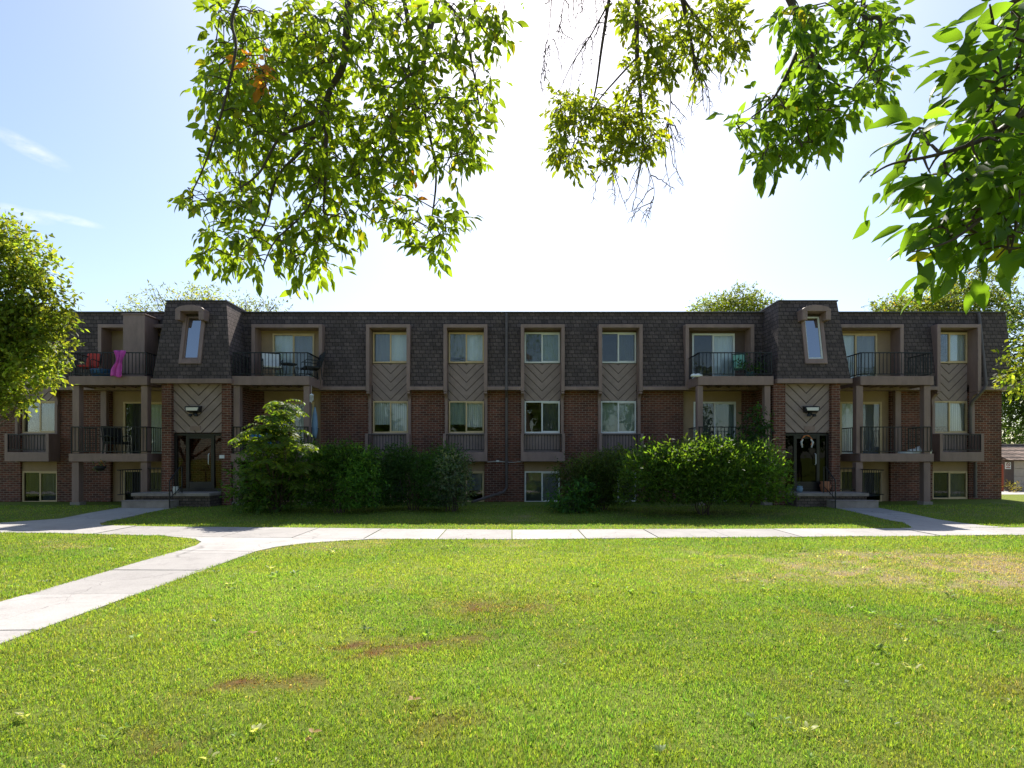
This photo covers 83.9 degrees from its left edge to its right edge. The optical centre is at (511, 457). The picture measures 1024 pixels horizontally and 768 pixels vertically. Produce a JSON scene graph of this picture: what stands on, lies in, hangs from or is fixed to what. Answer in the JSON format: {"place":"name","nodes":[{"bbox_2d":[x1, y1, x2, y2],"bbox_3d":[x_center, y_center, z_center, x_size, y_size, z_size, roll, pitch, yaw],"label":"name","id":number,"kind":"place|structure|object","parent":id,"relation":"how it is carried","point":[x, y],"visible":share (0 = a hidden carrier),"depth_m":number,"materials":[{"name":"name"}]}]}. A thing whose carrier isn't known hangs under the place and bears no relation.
{"place":"outdoors","nodes":[
{"label":"outdoors","id":0,"kind":"place"},
{"bbox_2d":[0,508,169,524],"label":"walkway","id":1,"kind":"structure","parent":0,"point":[96,518],"depth_m":15.38,"materials":[{"name":"concrete"}]},
{"bbox_2d":[0,536,369,644],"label":"branch path","id":2,"kind":"structure","parent":0,"point":[21,615],"depth_m":7.48,"materials":[{"name":"concrete"}]},
{"bbox_2d":[0,495,1023,767],"bbox_3d":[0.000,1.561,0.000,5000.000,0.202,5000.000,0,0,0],"label":"ground","id":3,"kind":"structure","parent":0,"point":[700,749],"depth_m":4.90,"materials":[{"name":"green plant"}]},
{"bbox_2d":[0,208,88,425],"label":"leafy tree","id":4,"kind":"object","parent":3,"relation":"on","point":[27,350],"visible":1,"depth_m":13.16,"materials":[{"name":"green plant"}]},
{"bbox_2d":[117,466,221,507],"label":"entrance steps","id":5,"kind":"structure","parent":3,"relation":"on","point":[169,499],"depth_m":17.86,"materials":[{"name":"concrete"}]},
{"bbox_2d":[106,279,293,310],"bbox_3d":[-21.882,-5.512,40.039,13.065,14.611,7.239,0,0,0],"label":"feathery tree","id":6,"kind":"object","parent":3,"relation":"on","point":[194,288],"visible":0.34,"depth_m":39.78,"materials":[{"name":"green plant"}]},
{"bbox_2d":[215,399,330,514],"bbox_3d":[-6.780,0.035,16.098,3.424,3.338,2.925,0,0,0],"label":"sumac sapling","id":7,"kind":"object","parent":3,"relation":"on","point":[267,472],"visible":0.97,"depth_m":15.73,"materials":[{"name":"green plant"}]},
{"bbox_2d":[305,728,321,740],"bbox_3d":[-1.133,1.589,3.266,0.086,0.047,0.081,0,0,0],"label":"fallen leaf","id":8,"kind":"object","parent":3,"relation":"on","point":[311,730],"visible":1,"depth_m":3.27,"materials":[{"name":"beige plant"}]},
{"bbox_2d":[288,436,389,512],"bbox_3d":[-4.937,0.500,16.303,2.837,2.314,1.670,0,0,-12],"label":"broadleaf bush","id":9,"kind":"object","parent":3,"relation":"on","point":[351,469],"visible":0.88,"depth_m":16.11,"materials":[{"name":"green plant"}]},
{"bbox_2d":[352,437,475,510],"bbox_3d":[-2.911,0.518,16.916,3.712,2.278,1.937,0,0,0],"label":"dense bush","id":10,"kind":"object","parent":3,"relation":"on","point":[399,470],"visible":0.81,"depth_m":16.69,"materials":[{"name":"green plant"}]},
{"bbox_2d":[408,696,420,700],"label":"fallen leaf","id":11,"kind":"object","parent":3,"relation":"on","point":[412,698],"visible":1,"depth_m":3.81,"materials":[{"name":"beige plant"}]},
{"bbox_2d":[423,445,478,511],"bbox_3d":[-1.748,0.643,16.582,1.642,2.034,1.177,0,0,-22],"label":"variegated bush","id":12,"kind":"object","parent":3,"relation":"on","point":[451,491],"visible":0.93,"depth_m":16.43,"materials":[{"name":"green plant"}]},
{"bbox_2d":[167,0,763,302],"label":"ash tree","id":13,"kind":"object","parent":3,"relation":"on","point":[250,93],"visible":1,"depth_m":4.36,"materials":[{"name":"green plant"}]},
{"bbox_2d":[0,300,1013,504],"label":"apartment building","id":14,"kind":"structure","parent":3,"relation":"on","point":[518,403],"depth_m":19.94,"materials":[{"name":"brick"}]},
{"bbox_2d":[22,401,54,432],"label":"window","id":15,"kind":"structure","parent":14,"relation":"in","point":[43,421],"depth_m":20.18,"materials":[{"name":"clear glass"}]},
{"bbox_2d":[22,471,56,501],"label":"window","id":16,"kind":"structure","parent":14,"relation":"in","point":[38,483],"depth_m":20.18,"materials":[{"name":"clear glass"}]},
{"bbox_2d":[75,353,101,375],"bbox_3d":[-14.153,-3.102,19.064,0.472,0.968,0.702,0,0,-9],"label":"folding chair","id":17,"kind":"object","parent":14,"relation":"on","point":[94,360],"visible":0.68,"depth_m":19.24,"materials":[{"name":"red fabric"}]},
{"bbox_2d":[92,461,107,471],"bbox_3d":[-13.334,0.242,18.410,0.459,0.439,0.440,0,0,-39],"label":"hanging basket","id":18,"kind":"object","parent":14,"relation":"hanging from","point":[98,468],"visible":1,"depth_m":18.31,"materials":[{"name":"black wicker"}]},
{"bbox_2d":[90,368,110,375],"bbox_3d":[-13.555,-2.760,18.900,0.760,0.280,0.760,0,0,0],"label":"tub","id":19,"kind":"object","parent":14,"relation":"on","point":[99,372],"visible":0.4,"depth_m":18.60,"materials":[{"name":"blue plastic"}]},
{"bbox_2d":[98,436,118,453],"bbox_3d":[-13.449,-0.409,19.000,0.560,0.622,0.560,0,0,0],"label":"patio table","id":20,"kind":"object","parent":14,"relation":"on","point":[106,444],"visible":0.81,"depth_m":18.87,"materials":[{"name":"black metal"}]},
{"bbox_2d":[101,426,130,453],"bbox_3d":[-13.376,-0.582,19.235,0.702,0.968,0.632,0,0,33],"label":"patio chair","id":21,"kind":"object","parent":14,"relation":"on","point":[117,433],"visible":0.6,"depth_m":19.30,"materials":[{"name":"black metal"}]},
{"bbox_2d":[111,350,125,376],"bbox_3d":[-12.758,-3.031,18.433,0.464,0.888,0.160,0,0,0],"label":"towel","id":22,"kind":"object","parent":14,"relation":"hanging from","point":[116,369],"visible":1,"depth_m":18.41,"materials":[{"name":"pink fabric"}]},
{"bbox_2d":[123,402,161,453],"bbox_3d":[-12.985,-0.970,20.179,1.470,2.000,0.158,0,0,0],"label":"sliding door","id":23,"kind":"structure","parent":14,"relation":"in","point":[131,410],"depth_m":20.24,"materials":[{"name":"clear glass"}]},
{"bbox_2d":[123,470,161,499],"bbox_3d":[-12.985,1.015,20.179,1.470,1.130,0.157,0,0,0],"label":"window","id":24,"kind":"structure","parent":14,"relation":"in","point":[153,472],"depth_m":20.24,"materials":[{"name":"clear glass"}]},
{"bbox_2d":[178,316,204,363],"bbox_3d":[-10.460,-3.860,18.685,0.720,1.620,0.443,0,0,0],"label":"dormer window","id":25,"kind":"structure","parent":14,"relation":"in","point":[193,329],"depth_m":18.65,"materials":[{"name":"blue glass"}]},
{"bbox_2d":[174,433,221,490],"bbox_3d":[-10.250,0.160,18.679,1.640,1.900,0.162,0,0,0],"label":"entrance door","id":26,"kind":"structure","parent":14,"relation":"in","point":[190,486],"depth_m":18.66,"materials":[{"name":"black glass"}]},
{"bbox_2d":[261,353,282,375],"bbox_3d":[-8.079,-3.102,19.157,0.632,0.968,0.702,0,0,-29],"label":"patio chair","id":27,"kind":"object","parent":14,"relation":"on","point":[270,361],"visible":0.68,"depth_m":19.28,"materials":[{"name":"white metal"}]},
{"bbox_2d":[280,363,296,375],"bbox_3d":[-7.426,-2.869,18.950,0.520,0.503,0.520,0,0,0],"label":"patio table","id":28,"kind":"object","parent":14,"relation":"on","point":[291,364],"visible":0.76,"depth_m":18.91,"materials":[{"name":"black metal"}]},
{"bbox_2d":[273,402,313,452],"bbox_3d":[-7.715,-0.970,20.179,1.470,2.000,0.158,0,0,0],"label":"sliding door","id":29,"kind":"structure","parent":14,"relation":"in","point":[299,423],"depth_m":20.24,"materials":[{"name":"clear glass"}]},
{"bbox_2d":[273,333,314,377],"bbox_3d":[-7.715,-3.435,20.179,1.470,1.890,0.158,0,0,0],"label":"sliding door","id":30,"kind":"structure","parent":14,"relation":"in","point":[282,342],"depth_m":20.24,"materials":[{"name":"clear glass"}]},
{"bbox_2d":[310,386,313,402],"bbox_3d":[-6.551,-2.070,18.620,0.140,0.560,0.140,0,0,0],"label":"wind chime","id":31,"kind":"object","parent":14,"relation":"hanging from","point":[311,397],"visible":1,"depth_m":18.62,"materials":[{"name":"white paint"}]},
{"bbox_2d":[300,351,325,379],"bbox_3d":[-6.741,-3.102,19.285,0.702,0.968,0.632,0,0,-33],"label":"patio chair","id":32,"kind":"object","parent":14,"relation":"on","point":[320,360],"visible":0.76,"depth_m":19.17,"materials":[{"name":"black metal"}]},
{"bbox_2d":[312,405,317,454],"bbox_3d":[-6.561,-0.930,18.950,0.400,1.660,0.400,0,0,0],"label":"furled umbrella","id":33,"kind":"object","parent":14,"relation":"on","point":[314,425],"visible":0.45,"depth_m":18.89,"materials":[{"name":"blue fabric"}]},
{"bbox_2d":[373,332,405,363],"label":"window","id":34,"kind":"structure","parent":14,"relation":"in","point":[388,347],"depth_m":20.19,"materials":[{"name":"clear glass"}]},
{"bbox_2d":[373,401,407,432],"bbox_3d":[-4.277,-1.425,20.128,1.240,1.130,0.157,0,0,0],"label":"window","id":35,"kind":"structure","parent":14,"relation":"in","point":[394,414],"depth_m":20.19,"materials":[{"name":"clear glass"}]},
{"bbox_2d":[374,471,407,501],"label":"window","id":36,"kind":"structure","parent":14,"relation":"in","point":[384,471],"depth_m":20.19,"materials":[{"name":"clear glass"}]},
{"bbox_2d":[449,332,483,363],"bbox_3d":[-1.607,-3.867,20.128,1.240,1.075,0.155,0,0,0],"label":"window","id":37,"kind":"structure","parent":14,"relation":"in","point":[470,345],"depth_m":20.19,"materials":[{"name":"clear glass"}]},
{"bbox_2d":[449,401,483,432],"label":"window","id":38,"kind":"structure","parent":14,"relation":"in","point":[468,413],"depth_m":20.19,"materials":[{"name":"clear glass"}]},
{"bbox_2d":[457,471,483,501],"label":"window","id":39,"kind":"structure","parent":14,"relation":"in","point":[479,475],"depth_m":20.19,"materials":[{"name":"clear glass"}]},
{"bbox_2d":[524,332,559,363],"bbox_3d":[1.061,-3.867,20.129,1.240,1.075,0.157,0,0,0],"label":"window","id":40,"kind":"structure","parent":14,"relation":"in","point":[539,347],"depth_m":20.19,"materials":[{"name":"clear glass"}]},
{"bbox_2d":[524,401,559,432],"bbox_3d":[1.061,-1.425,20.129,1.240,1.130,0.157,0,0,0],"label":"window","id":41,"kind":"structure","parent":14,"relation":"in","point":[550,410],"depth_m":20.18,"materials":[{"name":"clear glass"}]},
{"bbox_2d":[524,471,559,501],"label":"window","id":42,"kind":"structure","parent":14,"relation":"in","point":[536,483],"depth_m":20.19,"materials":[{"name":"clear glass"}]},
{"bbox_2d":[601,401,635,432],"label":"window","id":43,"kind":"structure","parent":14,"relation":"in","point":[616,416],"depth_m":20.19,"materials":[{"name":"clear glass"}]},
{"bbox_2d":[602,332,635,363],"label":"window","id":44,"kind":"structure","parent":14,"relation":"in","point":[626,341],"depth_m":20.18,"materials":[{"name":"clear glass"}]},
{"bbox_2d":[602,471,635,501],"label":"window","id":45,"kind":"structure","parent":14,"relation":"in","point":[633,471],"depth_m":20.18,"materials":[{"name":"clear glass"}]},
{"bbox_2d":[691,373,702,376],"bbox_3d":[6.028,-2.690,18.600,0.400,0.120,0.247,0,0,0],"label":"cloth bundle","id":46,"kind":"object","parent":14,"relation":"on","point":[696,375],"visible":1,"depth_m":18.52,"materials":[{"name":"white fabric"}]},
{"bbox_2d":[692,333,734,378],"bbox_3d":[7.110,-3.435,20.179,1.500,1.890,0.158,0,0,0],"label":"sliding door","id":47,"kind":"structure","parent":14,"relation":"in","point":[721,342],"depth_m":20.24,"materials":[{"name":"clear glass"}]},
{"bbox_2d":[693,402,735,453],"bbox_3d":[7.155,-0.970,20.179,1.490,2.000,0.158,0,0,0],"label":"sliding door","id":48,"kind":"structure","parent":14,"relation":"in","point":[715,414],"depth_m":20.24,"materials":[{"name":"clear glass"}]},
{"bbox_2d":[732,353,746,375],"bbox_3d":[7.705,-3.102,19.312,0.432,0.968,0.702,0,0,17],"label":"patio chair","id":49,"kind":"object","parent":14,"relation":"on","point":[733,362],"visible":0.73,"depth_m":19.51,"materials":[{"name":"green plastic"}]},
{"bbox_2d":[734,354,767,375],"bbox_3d":[7.951,-2.960,18.909,1.113,1.071,0.915,0,0,16],"label":"potted plant","id":50,"kind":"object","parent":14,"relation":"on","point":[751,372],"visible":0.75,"depth_m":18.83,"materials":[{"name":"green plant"}]},
{"bbox_2d":[800,435,813,446],"bbox_3d":[9.640,-0.534,18.615,0.445,0.412,0.080,0,0,0],"label":"door wreath","id":51,"kind":"object","parent":14,"relation":"attached to","point":[811,439],"depth_m":18.60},
{"bbox_2d":[785,433,828,490],"bbox_3d":[9.630,0.160,18.679,1.500,1.900,0.162,0,0,0],"label":"entrance door","id":52,"kind":"structure","parent":14,"relation":"in","point":[809,462],"depth_m":18.70,"materials":[{"name":"black glass"}]},
{"bbox_2d":[801,316,827,363],"bbox_3d":[9.880,-3.860,18.685,0.720,1.620,0.443,0,0,0],"label":"dormer window","id":53,"kind":"structure","parent":14,"relation":"in","point":[813,333],"depth_m":18.65,"materials":[{"name":"blue glass"}]},
{"bbox_2d":[843,333,876,377],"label":"sliding door","id":54,"kind":"structure","parent":14,"relation":"in","point":[855,343],"depth_m":20.24,"materials":[{"name":"clear glass"}]},
{"bbox_2d":[840,402,881,457],"bbox_3d":[12.315,-0.970,20.179,1.470,2.000,0.157,0,0,0],"label":"sliding door","id":55,"kind":"structure","parent":14,"relation":"in","point":[872,411],"depth_m":20.24,"materials":[{"name":"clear glass"}]},
{"bbox_2d":[841,470,881,500],"bbox_3d":[12.315,1.015,20.177,1.470,1.130,0.155,0,0,0],"label":"window","id":56,"kind":"structure","parent":14,"relation":"in","point":[846,475],"depth_m":20.24,"materials":[{"name":"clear glass"}]},
{"bbox_2d":[897,446,931,453],"bbox_3d":[13.327,-0.260,18.850,1.090,0.320,0.418,0,0,0],"label":"laundry bundle","id":57,"kind":"object","parent":14,"relation":"on","point":[918,448],"visible":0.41,"depth_m":18.70,"materials":[{"name":"white fabric"}]},
{"bbox_2d":[933,471,966,498],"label":"window","id":58,"kind":"structure","parent":14,"relation":"in","point":[946,484],"depth_m":20.19,"materials":[{"name":"clear glass"}]},
{"bbox_2d":[935,401,966,432],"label":"window","id":59,"kind":"structure","parent":14,"relation":"in","point":[951,414],"depth_m":20.19,"materials":[{"name":"clear glass"}]},
{"bbox_2d":[941,332,966,363],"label":"window","id":60,"kind":"structure","parent":14,"relation":"in","point":[956,341],"depth_m":20.18,"materials":[{"name":"clear glass"}]},
{"bbox_2d":[538,475,601,513],"bbox_3d":[1.679,1.084,16.465,1.917,1.222,1.237,0,0,0],"label":"weed clump","id":61,"kind":"object","parent":3,"relation":"on","point":[571,505],"visible":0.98,"depth_m":16.26,"materials":[{"name":"green plant"}]},
{"bbox_2d":[546,442,639,509],"bbox_3d":[2.491,0.592,16.951,2.945,2.133,1.515,0,0,0],"label":"dark bush","id":62,"kind":"object","parent":3,"relation":"on","point":[607,464],"visible":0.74,"depth_m":16.77,"materials":[{"name":"green plant"}]},
{"bbox_2d":[612,431,800,514],"bbox_3d":[5.411,0.433,16.006,5.448,2.452,2.159,0,0,0],"label":"spreading bush","id":63,"kind":"object","parent":3,"relation":"on","point":[715,470],"visible":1,"depth_m":15.61,"materials":[{"name":"green plant"}]},
{"bbox_2d":[685,279,782,310],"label":"rounded tree","id":64,"kind":"object","parent":3,"relation":"on","point":[750,301],"visible":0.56,"depth_m":41.54,"materials":[{"name":"green plant"}]},
{"bbox_2d":[726,402,774,506],"bbox_3d":[7.288,-0.097,17.590,1.616,3.304,1.156,0,0,0],"label":"climbing sapling","id":65,"kind":"object","parent":3,"relation":"on","point":[752,437],"visible":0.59,"depth_m":17.55,"materials":[{"name":"green plant"}]},
{"bbox_2d":[785,466,883,508],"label":"entrance steps","id":66,"kind":"structure","parent":3,"relation":"on","point":[835,499],"depth_m":17.86,"materials":[{"name":"concrete"}]},
{"bbox_2d":[796,486,802,491],"bbox_3d":[9.190,1.010,18.200,0.200,0.200,0.195,0,0,0],"label":"flower pot","id":67,"kind":"object","parent":66,"relation":"on","point":[799,488],"visible":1,"depth_m":18.13,"materials":[{"name":"blue ceramic"}]},
{"bbox_2d":[819,481,830,491],"bbox_3d":[10.145,0.940,18.450,0.340,0.340,0.331,0,0,0],"label":"flower pot","id":68,"kind":"object","parent":66,"relation":"on","point":[825,485],"visible":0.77,"depth_m":18.34,"materials":[{"name":"ceramic"}]},
{"bbox_2d":[705,0,1023,314],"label":"maple tree","id":69,"kind":"object","parent":3,"relation":"on","point":[988,189],"visible":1,"depth_m":1.95,"materials":[{"name":"green plant"}]},
{"bbox_2d":[861,262,1023,330],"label":"pale tree","id":70,"kind":"object","parent":3,"relation":"on","point":[950,300],"visible":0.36,"depth_m":37.31,"materials":[{"name":"green plant"}]},
{"bbox_2d":[986,291,1023,443],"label":"dark tree","id":71,"kind":"object","parent":3,"relation":"on","point":[1017,408],"visible":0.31,"depth_m":33.50,"materials":[{"name":"green plant"}]},
{"bbox_2d":[991,329,1023,403],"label":"drooping tree","id":72,"kind":"object","parent":3,"relation":"on","point":[1011,376],"visible":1,"depth_m":13.04,"materials":[{"name":"green plant"}]},
{"bbox_2d":[1002,444,1023,490],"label":"garage","id":73,"kind":"structure","parent":3,"relation":"on","point":[1013,459],"depth_m":25.06,"materials":[{"name":"paint"}]},
{"bbox_2d":[1014,461,1023,490],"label":"garage door","id":74,"kind":"structure","parent":73,"relation":"in","point":[1018,465],"depth_m":25.06,"materials":[{"name":"paint"}]},
{"bbox_2d":[1002,479,1023,491],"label":"dry weed","id":75,"kind":"object","parent":3,"relation":"on","point":[1013,487],"visible":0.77,"depth_m":24.21,"materials":[{"name":"yellow plant"}]},
{"bbox_2d":[1002,410,1023,443],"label":"boundary hedge","id":76,"kind":"object","parent":3,"relation":"on","point":[1013,432],"visible":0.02,"depth_m":37.29,"materials":[{"name":"green plant"}]},
{"bbox_2d":[0,524,1023,539],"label":"path","id":77,"kind":"structure","parent":0,"point":[355,533],"depth_m":12.47,"materials":[{"name":"concrete"}]},
{"bbox_2d":[0,0,1023,443],"label":"sky","id":78,"kind":"structure","parent":0,"point":[96,143],"materials":[{"name":"white"}]},
{"bbox_2d":[838,508,1007,527],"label":"entry path","id":79,"kind":"structure","parent":0,"point":[914,520],"depth_m":15.02,"materials":[{"name":"concrete"}]},
{"bbox_2d":[1002,491,1023,494],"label":"driveway","id":80,"kind":"structure","parent":0,"point":[1013,493],"depth_m":23.01,"materials":[{"name":"concrete"}]},
{"bbox_2d":[1002,464,1003,491],"bbox_3d":[20.973,0.915,24.400,0.140,1.270,0.140,0,0,0],"label":"bollard","id":81,"kind":"object","parent":80,"relation":"on","point":[1002,477],"visible":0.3,"depth_m":24.34,"materials":[{"name":"red metal"}]}
]}

